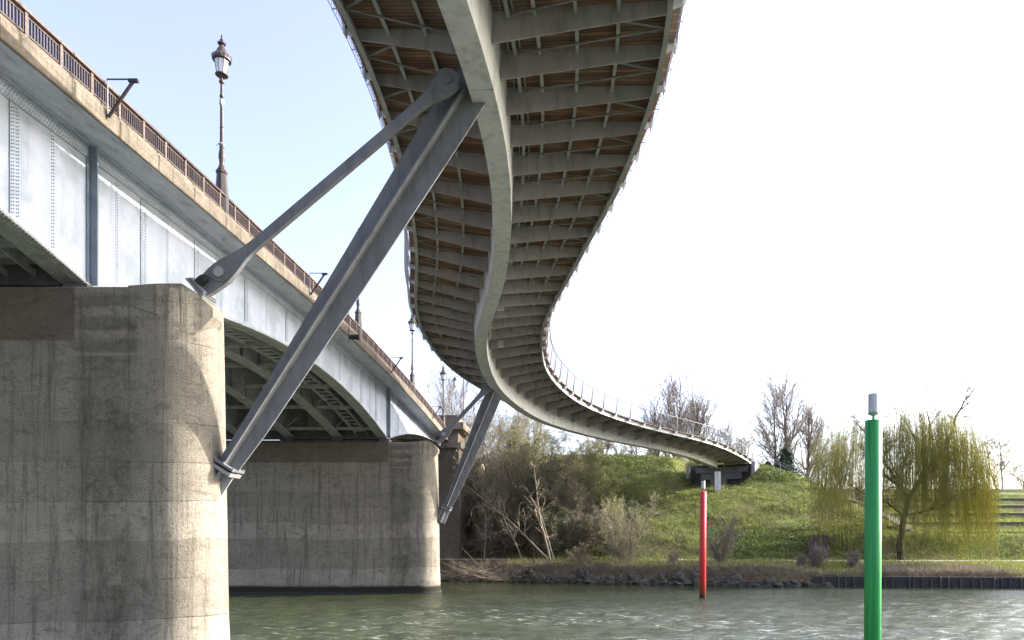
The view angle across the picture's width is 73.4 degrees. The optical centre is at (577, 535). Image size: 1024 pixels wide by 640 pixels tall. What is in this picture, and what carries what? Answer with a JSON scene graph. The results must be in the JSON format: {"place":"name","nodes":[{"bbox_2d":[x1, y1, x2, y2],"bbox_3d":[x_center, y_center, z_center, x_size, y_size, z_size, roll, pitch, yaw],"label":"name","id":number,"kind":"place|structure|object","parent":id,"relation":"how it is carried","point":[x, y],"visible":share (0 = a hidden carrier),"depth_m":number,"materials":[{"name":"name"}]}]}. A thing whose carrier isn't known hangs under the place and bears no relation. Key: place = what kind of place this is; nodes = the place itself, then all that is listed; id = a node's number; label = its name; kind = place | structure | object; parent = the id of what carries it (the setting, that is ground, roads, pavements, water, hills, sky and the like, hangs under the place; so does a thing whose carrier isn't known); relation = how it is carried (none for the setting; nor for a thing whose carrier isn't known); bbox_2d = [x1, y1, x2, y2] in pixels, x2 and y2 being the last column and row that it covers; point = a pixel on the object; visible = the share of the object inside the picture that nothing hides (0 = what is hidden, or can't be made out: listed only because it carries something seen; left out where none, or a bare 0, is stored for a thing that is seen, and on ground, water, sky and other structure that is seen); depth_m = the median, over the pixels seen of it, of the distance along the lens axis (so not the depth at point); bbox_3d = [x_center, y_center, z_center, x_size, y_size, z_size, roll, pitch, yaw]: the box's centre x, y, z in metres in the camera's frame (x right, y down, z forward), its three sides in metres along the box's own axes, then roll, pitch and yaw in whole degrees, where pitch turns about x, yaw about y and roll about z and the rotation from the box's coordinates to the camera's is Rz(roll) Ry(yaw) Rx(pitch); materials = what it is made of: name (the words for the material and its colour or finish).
{"place":"outdoors","nodes":[
{"label":"outdoors","id":0,"kind":"place"},
{"bbox_2d":[3,0,1023,488],"label":"sky","id":1,"kind":"structure","parent":0,"point":[833,190],"materials":[{"name":"white"}]},
{"bbox_2d":[229,580,1023,639],"bbox_3d":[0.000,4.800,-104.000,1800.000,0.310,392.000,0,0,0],"label":"water","id":2,"kind":"structure","parent":0,"point":[470,610],"depth_m":42.14,"materials":[{"name":"green liquid"}]},
{"bbox_2d":[699,481,705,597],"bbox_3d":[9.796,1.744,53.400,0.505,12.113,0.505,0,0,0],"label":"mooring pile","id":3,"kind":"object","parent":2,"relation":"in","point":[702,586],"visible":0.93,"depth_m":53.19,"materials":[{"name":"red paint"}]},
{"bbox_2d":[812,575,1023,587],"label":"piling wall","id":4,"kind":"structure","parent":2,"relation":"in","point":[931,582],"depth_m":63.37,"materials":[{"name":"grey metal"}]},
{"bbox_2d":[440,453,1023,579],"bbox_3d":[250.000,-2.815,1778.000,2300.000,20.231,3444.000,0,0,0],"label":"ground","id":5,"kind":"structure","parent":0,"point":[1011,493],"depth_m":82.75,"materials":[{"name":"green plant"}]},
{"bbox_2d":[431,415,483,558],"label":"abutment tower","id":6,"kind":"structure","parent":5,"relation":"on","point":[452,534],"depth_m":79.00,"materials":[{"name":"concrete"}]},
{"bbox_2d":[452,376,463,420],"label":"lamp mast","id":7,"kind":"object","parent":6,"relation":"on","point":[454,380],"visible":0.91,"depth_m":85.95,"materials":[{"name":"metal"}]},
{"bbox_2d":[423,365,506,472],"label":"bare tree","id":8,"kind":"object","parent":5,"relation":"on","point":[454,411],"visible":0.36,"depth_m":93.25,"materials":[{"name":"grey plant"}]},
{"bbox_2d":[448,388,507,478],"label":"bare tree","id":9,"kind":"object","parent":5,"relation":"on","point":[474,415],"visible":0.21,"depth_m":93.75,"materials":[{"name":"brown plant"}]},
{"bbox_2d":[451,412,515,541],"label":"thicket shrub","id":10,"kind":"object","parent":5,"relation":"on","point":[473,476],"visible":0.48,"depth_m":80.86,"materials":[{"name":"brown plant"}]},
{"bbox_2d":[477,498,491,559],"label":"leaning tree","id":11,"kind":"object","parent":5,"relation":"on","point":[486,536],"visible":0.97,"depth_m":76.67,"materials":[{"name":"brown plant"}]},
{"bbox_2d":[440,547,531,581],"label":"driftwood","id":12,"kind":"object","parent":5,"relation":"on","point":[492,576],"visible":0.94,"depth_m":72.26,"materials":[{"name":"wood"}]},
{"bbox_2d":[465,426,518,528],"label":"thicket shrub","id":13,"kind":"object","parent":5,"relation":"on","point":[511,446],"visible":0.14,"depth_m":87.57,"materials":[{"name":"brown plant"}]},
{"bbox_2d":[463,489,521,557],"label":"thicket shrub","id":14,"kind":"object","parent":5,"relation":"on","point":[480,528],"visible":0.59,"depth_m":79.44,"materials":[{"name":"brown plant"}]},
{"bbox_2d":[465,407,526,502],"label":"thicket shrub","id":15,"kind":"object","parent":5,"relation":"on","point":[503,433],"visible":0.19,"depth_m":86.53,"materials":[{"name":"brown plant"}]},
{"bbox_2d":[451,466,547,558],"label":"leaning tree","id":16,"kind":"object","parent":5,"relation":"on","point":[533,544],"visible":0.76,"depth_m":76.16,"materials":[{"name":"brown plant"}]},
{"bbox_2d":[463,450,542,552],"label":"thicket shrub","id":17,"kind":"object","parent":5,"relation":"on","point":[494,498],"visible":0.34,"depth_m":79.88,"materials":[{"name":"brown plant"}]},
{"bbox_2d":[462,439,546,530],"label":"thicket shrub","id":18,"kind":"object","parent":5,"relation":"on","point":[465,489],"visible":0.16,"depth_m":83.84,"materials":[{"name":"brown plant"}]},
{"bbox_2d":[491,499,521,559],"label":"leaning tree","id":19,"kind":"object","parent":5,"relation":"on","point":[515,533],"visible":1,"depth_m":75.42,"materials":[{"name":"brown plant"}]},
{"bbox_2d":[484,478,529,557],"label":"thicket shrub","id":20,"kind":"object","parent":5,"relation":"on","point":[519,497],"visible":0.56,"depth_m":79.39,"materials":[{"name":"brown plant"}]},
{"bbox_2d":[463,415,562,522],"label":"thicket shrub","id":21,"kind":"object","parent":5,"relation":"on","point":[521,469],"visible":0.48,"depth_m":81.61,"materials":[{"name":"brown plant"}]},
{"bbox_2d":[485,409,547,476],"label":"bare tree","id":22,"kind":"object","parent":5,"relation":"on","point":[515,422],"visible":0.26,"depth_m":96.85,"materials":[{"name":"brown plant"}]},
{"bbox_2d":[484,409,561,511],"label":"thicket shrub","id":23,"kind":"object","parent":5,"relation":"on","point":[519,430],"visible":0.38,"depth_m":87.42,"materials":[{"name":"brown plant"}]},
{"bbox_2d":[496,478,561,555],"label":"thicket shrub","id":24,"kind":"object","parent":5,"relation":"on","point":[515,520],"visible":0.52,"depth_m":79.34,"materials":[{"name":"brown plant"}]},
{"bbox_2d":[493,450,569,539],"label":"thicket shrub","id":25,"kind":"object","parent":5,"relation":"on","point":[543,481],"visible":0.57,"depth_m":78.97,"materials":[{"name":"brown plant"}]},
{"bbox_2d":[513,411,551,460],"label":"bare tree","id":26,"kind":"object","parent":5,"relation":"on","point":[533,432],"visible":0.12,"depth_m":98.24,"materials":[{"name":"grey plant"}]},
{"bbox_2d":[519,483,557,561],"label":"leaning tree","id":27,"kind":"object","parent":5,"relation":"on","point":[546,535],"visible":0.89,"depth_m":75.01,"materials":[{"name":"brown plant"}]},
{"bbox_2d":[502,421,578,512],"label":"thicket shrub","id":28,"kind":"object","parent":5,"relation":"on","point":[553,442],"visible":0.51,"depth_m":82.49,"materials":[{"name":"brown plant"}]},
{"bbox_2d":[525,460,556,562],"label":"leaning tree","id":29,"kind":"object","parent":5,"relation":"on","point":[542,528],"visible":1,"depth_m":73.01,"materials":[{"name":"brown plant"}]},
{"bbox_2d":[507,494,577,557],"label":"thicket shrub","id":30,"kind":"object","parent":5,"relation":"on","point":[536,538],"visible":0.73,"depth_m":78.13,"materials":[{"name":"brown plant"}]},
{"bbox_2d":[512,447,586,534],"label":"thicket shrub","id":31,"kind":"object","parent":5,"relation":"on","point":[560,497],"visible":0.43,"depth_m":81.19,"materials":[{"name":"brown plant"}]},
{"bbox_2d":[543,476,597,543],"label":"thicket shrub","id":32,"kind":"object","parent":5,"relation":"on","point":[558,501],"visible":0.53,"depth_m":80.42,"materials":[{"name":"brown plant"}]},
{"bbox_2d":[554,486,589,550],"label":"thicket shrub","id":33,"kind":"object","parent":5,"relation":"on","point":[571,531],"visible":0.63,"depth_m":80.34,"materials":[{"name":"brown plant"}]},
{"bbox_2d":[558,474,599,530],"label":"thicket shrub","id":34,"kind":"object","parent":5,"relation":"on","point":[589,499],"visible":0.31,"depth_m":83.55,"materials":[{"name":"brown plant"}]},
{"bbox_2d":[550,436,609,508],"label":"thicket shrub","id":35,"kind":"object","parent":5,"relation":"on","point":[584,468],"visible":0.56,"depth_m":86.62,"materials":[{"name":"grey plant"}]},
{"bbox_2d":[566,541,595,562],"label":"bank shrub","id":36,"kind":"object","parent":5,"relation":"on","point":[577,552],"visible":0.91,"depth_m":72.53,"materials":[{"name":"brown plant"}]},
{"bbox_2d":[558,441,606,496],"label":"thicket shrub","id":37,"kind":"object","parent":5,"relation":"on","point":[593,455],"visible":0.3,"depth_m":86.92,"materials":[{"name":"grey plant"}]},
{"bbox_2d":[575,438,598,454],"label":"bare shrub","id":38,"kind":"object","parent":5,"relation":"on","point":[586,445],"visible":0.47,"depth_m":107.78,"materials":[{"name":"grey plant"}]},
{"bbox_2d":[566,503,612,552],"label":"thicket shrub","id":39,"kind":"object","parent":5,"relation":"on","point":[591,531],"visible":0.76,"depth_m":79.08,"materials":[{"name":"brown plant"}]},
{"bbox_2d":[579,472,622,518],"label":"thicket shrub","id":40,"kind":"object","parent":5,"relation":"on","point":[615,483],"visible":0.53,"depth_m":85.27,"materials":[{"name":"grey plant"}]},
{"bbox_2d":[589,438,617,454],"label":"bare tree","id":41,"kind":"object","parent":5,"relation":"on","point":[608,445],"visible":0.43,"depth_m":115.77,"materials":[{"name":"grey plant"}]},
{"bbox_2d":[596,492,623,537],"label":"thicket shrub","id":42,"kind":"object","parent":5,"relation":"on","point":[613,499],"visible":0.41,"depth_m":82.09,"materials":[{"name":"green plant"}]},
{"bbox_2d":[611,442,627,453],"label":"bare shrub","id":43,"kind":"object","parent":5,"relation":"on","point":[623,449],"visible":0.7,"depth_m":109.87,"materials":[{"name":"grey plant"}]},
{"bbox_2d":[588,488,663,563],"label":"bank shrub","id":44,"kind":"object","parent":5,"relation":"on","point":[623,547],"visible":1,"depth_m":71.69,"materials":[{"name":"grey plant"}]},
{"bbox_2d":[616,499,647,540],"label":"thicket shrub","id":45,"kind":"object","parent":5,"relation":"on","point":[631,504],"visible":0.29,"depth_m":79.09,"materials":[{"name":"green plant"}]},
{"bbox_2d":[620,444,653,455],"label":"bare tree","id":46,"kind":"object","parent":5,"relation":"on","point":[632,452],"visible":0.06,"depth_m":117.55,"materials":[{"name":"grey plant"}]},
{"bbox_2d":[453,568,833,586],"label":"stone revetment","id":47,"kind":"object","parent":5,"relation":"on","point":[734,579],"visible":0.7,"depth_m":67.20,"materials":[{"name":"grey stone"}]},
{"bbox_2d":[643,449,651,455],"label":"bare shrub","id":48,"kind":"object","parent":5,"relation":"on","point":[647,452],"visible":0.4,"depth_m":111.67,"materials":[{"name":"grey plant"}]},
{"bbox_2d":[635,388,678,456],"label":"bare tree","id":49,"kind":"object","parent":5,"relation":"on","point":[657,453],"visible":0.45,"depth_m":124.87,"materials":[{"name":"grey plant"}]},
{"bbox_2d":[635,365,709,459],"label":"bare tree","id":50,"kind":"object","parent":5,"relation":"on","point":[670,399],"visible":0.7,"depth_m":126.80,"materials":[{"name":"grey plant"}]},
{"bbox_2d":[666,551,680,563],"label":"bank shrub","id":51,"kind":"object","parent":5,"relation":"on","point":[672,557],"visible":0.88,"depth_m":71.38,"materials":[{"name":"brown plant"}]},
{"bbox_2d":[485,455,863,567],"bbox_3d":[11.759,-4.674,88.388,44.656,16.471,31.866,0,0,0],"label":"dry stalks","id":52,"kind":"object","parent":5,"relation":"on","point":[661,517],"visible":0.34,"depth_m":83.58,"materials":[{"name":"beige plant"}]},
{"bbox_2d":[659,378,730,459],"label":"bare tree","id":53,"kind":"object","parent":5,"relation":"on","point":[704,411],"visible":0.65,"depth_m":132.56,"materials":[{"name":"grey plant"}]},
{"bbox_2d":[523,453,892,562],"bbox_3d":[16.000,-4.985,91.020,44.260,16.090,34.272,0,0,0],"label":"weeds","id":54,"kind":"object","parent":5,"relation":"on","point":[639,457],"visible":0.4,"depth_m":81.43,"materials":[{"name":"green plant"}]},
{"bbox_2d":[714,471,720,490],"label":"support column","id":55,"kind":"structure","parent":5,"relation":"on","point":[717,480],"depth_m":91.30,"materials":[{"name":"paint"}]},
{"bbox_2d":[695,513,745,562],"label":"bank shrub","id":56,"kind":"object","parent":5,"relation":"on","point":[715,552],"visible":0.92,"depth_m":70.63,"materials":[{"name":"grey plant"}]},
{"bbox_2d":[686,461,759,485],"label":"footbridge abutment","id":57,"kind":"object","parent":5,"relation":"on","point":[737,474],"visible":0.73,"depth_m":100.06,"materials":[{"name":"concrete"}]},
{"bbox_2d":[327,0,754,467],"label":"footbridge","id":58,"kind":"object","parent":57,"relation":"on","point":[502,228],"visible":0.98,"depth_m":29.07,"materials":[{"name":"paint"}]},
{"bbox_2d":[708,417,740,447],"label":"bare tree","id":59,"kind":"object","parent":5,"relation":"on","point":[727,430],"visible":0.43,"depth_m":120.19,"materials":[{"name":"grey plant"}]},
{"bbox_2d":[445,557,1023,587],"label":"bank brush","id":60,"kind":"object","parent":5,"relation":"on","point":[786,577],"visible":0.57,"depth_m":67.78,"materials":[{"name":"brown plant"}]},
{"bbox_2d":[729,430,756,459],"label":"bare tree","id":61,"kind":"object","parent":5,"relation":"on","point":[745,441],"visible":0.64,"depth_m":114.92,"materials":[{"name":"grey plant"}]},
{"bbox_2d":[742,381,803,468],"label":"bare tree","id":62,"kind":"object","parent":5,"relation":"on","point":[777,455],"visible":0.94,"depth_m":123.19,"materials":[{"name":"grey plant"}]},
{"bbox_2d":[744,363,819,466],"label":"bare tree","id":63,"kind":"object","parent":5,"relation":"on","point":[786,425],"visible":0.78,"depth_m":126.16,"materials":[{"name":"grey plant"}]},
{"bbox_2d":[775,448,797,473],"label":"evergreen tree","id":64,"kind":"object","parent":5,"relation":"on","point":[785,457],"visible":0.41,"depth_m":117.49,"materials":[{"name":"green plant"}]},
{"bbox_2d":[757,452,820,480],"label":"stair handrail","id":65,"kind":"object","parent":5,"relation":"on","point":[785,466],"visible":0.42,"depth_m":94.43,"materials":[{"name":"metal"}]},
{"bbox_2d":[795,553,807,566],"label":"bank shrub","id":66,"kind":"object","parent":5,"relation":"on","point":[800,560],"visible":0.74,"depth_m":69.40,"materials":[{"name":"brown plant"}]},
{"bbox_2d":[782,398,833,478],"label":"bare tree","id":67,"kind":"object","parent":5,"relation":"on","point":[808,437],"visible":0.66,"depth_m":126.76,"materials":[{"name":"grey plant"}]},
{"bbox_2d":[808,535,827,558],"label":"garden steps","id":68,"kind":"structure","parent":5,"relation":"on","point":[816,539],"depth_m":77.12,"materials":[{"name":"concrete"}]},
{"bbox_2d":[806,542,830,567],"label":"bank shrub","id":69,"kind":"object","parent":5,"relation":"on","point":[818,558],"visible":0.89,"depth_m":69.28,"materials":[{"name":"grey plant"}]},
{"bbox_2d":[795,418,849,483],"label":"bare tree","id":70,"kind":"object","parent":5,"relation":"on","point":[819,445],"visible":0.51,"depth_m":119.40,"materials":[{"name":"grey plant"}]},
{"bbox_2d":[802,421,884,481],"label":"bare tree","id":71,"kind":"object","parent":5,"relation":"on","point":[839,445],"visible":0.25,"depth_m":125.30,"materials":[{"name":"grey plant"}]},
{"bbox_2d":[845,549,861,567],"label":"bank shrub","id":72,"kind":"object","parent":5,"relation":"on","point":[853,557],"visible":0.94,"depth_m":69.40,"materials":[{"name":"grey plant"}]},
{"bbox_2d":[849,476,864,497],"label":"bare shrub","id":73,"kind":"object","parent":5,"relation":"on","point":[856,490],"visible":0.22,"depth_m":111.77,"materials":[{"name":"brown plant"}]},
{"bbox_2d":[837,491,913,532],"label":"stone stairs","id":74,"kind":"structure","parent":5,"relation":"on","point":[883,514],"depth_m":83.19,"materials":[{"name":"grey stone"}]},
{"bbox_2d":[807,374,1001,564],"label":"willow tree","id":75,"kind":"object","parent":5,"relation":"on","point":[928,463],"visible":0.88,"depth_m":70.63,"materials":[{"name":"green plant"}]},
{"bbox_2d":[852,562,1015,576],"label":"bank brush","id":76,"kind":"object","parent":5,"relation":"on","point":[912,565],"visible":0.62,"depth_m":66.32,"materials":[{"name":"plant"}]},
{"bbox_2d":[845,499,1023,524],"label":"terrace edging","id":77,"kind":"object","parent":5,"relation":"on","point":[1006,523],"visible":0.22,"depth_m":87.65,"materials":[{"name":"concrete"}]},
{"bbox_2d":[858,498,1023,500],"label":"terrace edging","id":78,"kind":"object","parent":5,"relation":"on","point":[1011,499],"visible":0.14,"depth_m":107.15,"materials":[{"name":"concrete"}]},
{"bbox_2d":[882,505,1023,507],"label":"terrace edging","id":79,"kind":"object","parent":5,"relation":"on","point":[1014,506],"visible":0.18,"depth_m":100.65,"materials":[{"name":"concrete"}]},
{"bbox_2d":[886,513,1023,515],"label":"terrace edging","id":80,"kind":"object","parent":5,"relation":"on","point":[984,514],"visible":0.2,"depth_m":94.15,"materials":[{"name":"concrete"}]},
{"bbox_2d":[889,526,1023,534],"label":"terrace edging","id":81,"kind":"object","parent":5,"relation":"on","point":[953,532],"visible":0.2,"depth_m":81.15,"materials":[{"name":"concrete"}]},
{"bbox_2d":[977,419,1023,488],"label":"bare tree","id":82,"kind":"object","parent":5,"relation":"on","point":[1001,464],"visible":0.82,"depth_m":133.80,"materials":[{"name":"grey plant"}]},
{"bbox_2d":[1007,460,1023,488],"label":"bare tree","id":83,"kind":"object","parent":5,"relation":"on","point":[1020,484],"visible":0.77,"depth_m":148.85,"materials":[{"name":"grey plant"}]},
{"bbox_2d":[440,559,1023,560],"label":"path","id":84,"kind":"structure","parent":0,"point":[775,560],"depth_m":73.65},
{"bbox_3d":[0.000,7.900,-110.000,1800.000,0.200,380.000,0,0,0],"label":"riverbed","id":85,"kind":"structure","parent":0,"visible":0},
{"bbox_2d":[0,264,229,639],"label":"bridge pier","id":86,"kind":"structure","parent":85,"relation":"on","point":[113,513],"depth_m":21.54,"materials":[{"name":"concrete"}]},
{"bbox_2d":[0,0,447,441],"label":"road bridge","id":87,"kind":"structure","parent":86,"relation":"on","point":[126,194],"depth_m":25.27,"materials":[{"name":"white paint"}]},
{"bbox_2d":[106,78,138,118],"bbox_3d":[-14.500,-13.930,21.750,1.000,1.278,0.100,0,0,0],"label":"bracket arm","id":88,"kind":"object","parent":87,"relation":"attached to","point":[131,81],"visible":1,"depth_m":21.73},
{"bbox_2d":[211,34,231,214],"bbox_3d":[-15.300,-17.715,29.350,0.810,7.740,0.810,0,0,0],"label":"street lamp","id":89,"kind":"object","parent":87,"relation":"on","point":[221,59],"visible":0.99,"depth_m":29.25,"materials":[{"name":"metal"}]},
{"bbox_2d":[310,273,327,294],"bbox_3d":[-14.500,-14.089,38.200,1.000,1.278,0.100,0,0,0],"label":"bracket arm","id":90,"kind":"object","parent":87,"relation":"attached to","point":[317,284],"visible":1,"depth_m":38.17},
{"bbox_2d":[349,334,359,339],"bbox_3d":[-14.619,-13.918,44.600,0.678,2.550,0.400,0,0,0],"label":"signal light","id":91,"kind":"object","parent":87,"relation":"attached to","point":[355,337],"visible":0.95,"depth_m":44.49,"materials":[{"name":"metal"}]},
{"bbox_2d":[355,228,361,337],"bbox_3d":[-15.300,-17.640,47.600,0.810,7.740,0.810,0,0,0],"label":"street lamp","id":92,"kind":"object","parent":87,"relation":"on","point":[358,313],"visible":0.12,"depth_m":47.47,"materials":[{"name":"metal"}]},
{"bbox_2d":[391,357,402,372],"bbox_3d":[-14.500,-13.722,54.800,1.000,1.278,0.100,0,0,0],"label":"bracket arm","id":93,"kind":"object","parent":87,"relation":"attached to","point":[400,358],"visible":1,"depth_m":54.77},
{"bbox_2d":[408,315,415,393],"bbox_3d":[-15.300,-16.934,63.200,0.810,7.740,0.810,0,0,0],"label":"street lamp","id":94,"kind":"object","parent":87,"relation":"on","point":[411,323],"visible":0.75,"depth_m":63.08,"materials":[{"name":"metal"}]},
{"bbox_2d":[432,406,441,418],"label":"bracket arm","id":95,"kind":"object","parent":87,"relation":"attached to","point":[437,410],"visible":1,"depth_m":70.38},
{"bbox_2d":[440,365,446,426],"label":"street lamp","id":96,"kind":"object","parent":87,"relation":"on","point":[443,373],"visible":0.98,"depth_m":77.68,"materials":[{"name":"metal"}]},
{"bbox_2d":[185,66,485,495],"bbox_3d":[-7.847,-8.538,22.665,9.912,15.198,1.270,0,0,0],"label":"support strut","id":97,"kind":"object","parent":86,"relation":"attached to","point":[444,127],"visible":0.94,"depth_m":22.87,"materials":[{"name":"paint"}]},
{"bbox_2d":[226,431,441,593],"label":"bridge pier","id":98,"kind":"structure","parent":85,"relation":"on","point":[323,512],"depth_m":57.31,"materials":[{"name":"concrete"}]},
{"bbox_2d":[432,383,500,523],"bbox_3d":[-9.490,-7.043,58.465,5.811,11.998,1.270,0,0,0],"label":"support strut","id":99,"kind":"object","parent":98,"relation":"attached to","point":[489,404],"visible":0.95,"depth_m":58.67,"materials":[{"name":"paint"}]},
{"bbox_2d":[864,393,881,639],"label":"mooring pile","id":100,"kind":"object","parent":85,"relation":"on","point":[873,529],"visible":1,"depth_m":21.09,"materials":[{"name":"green paint"}]}
]}

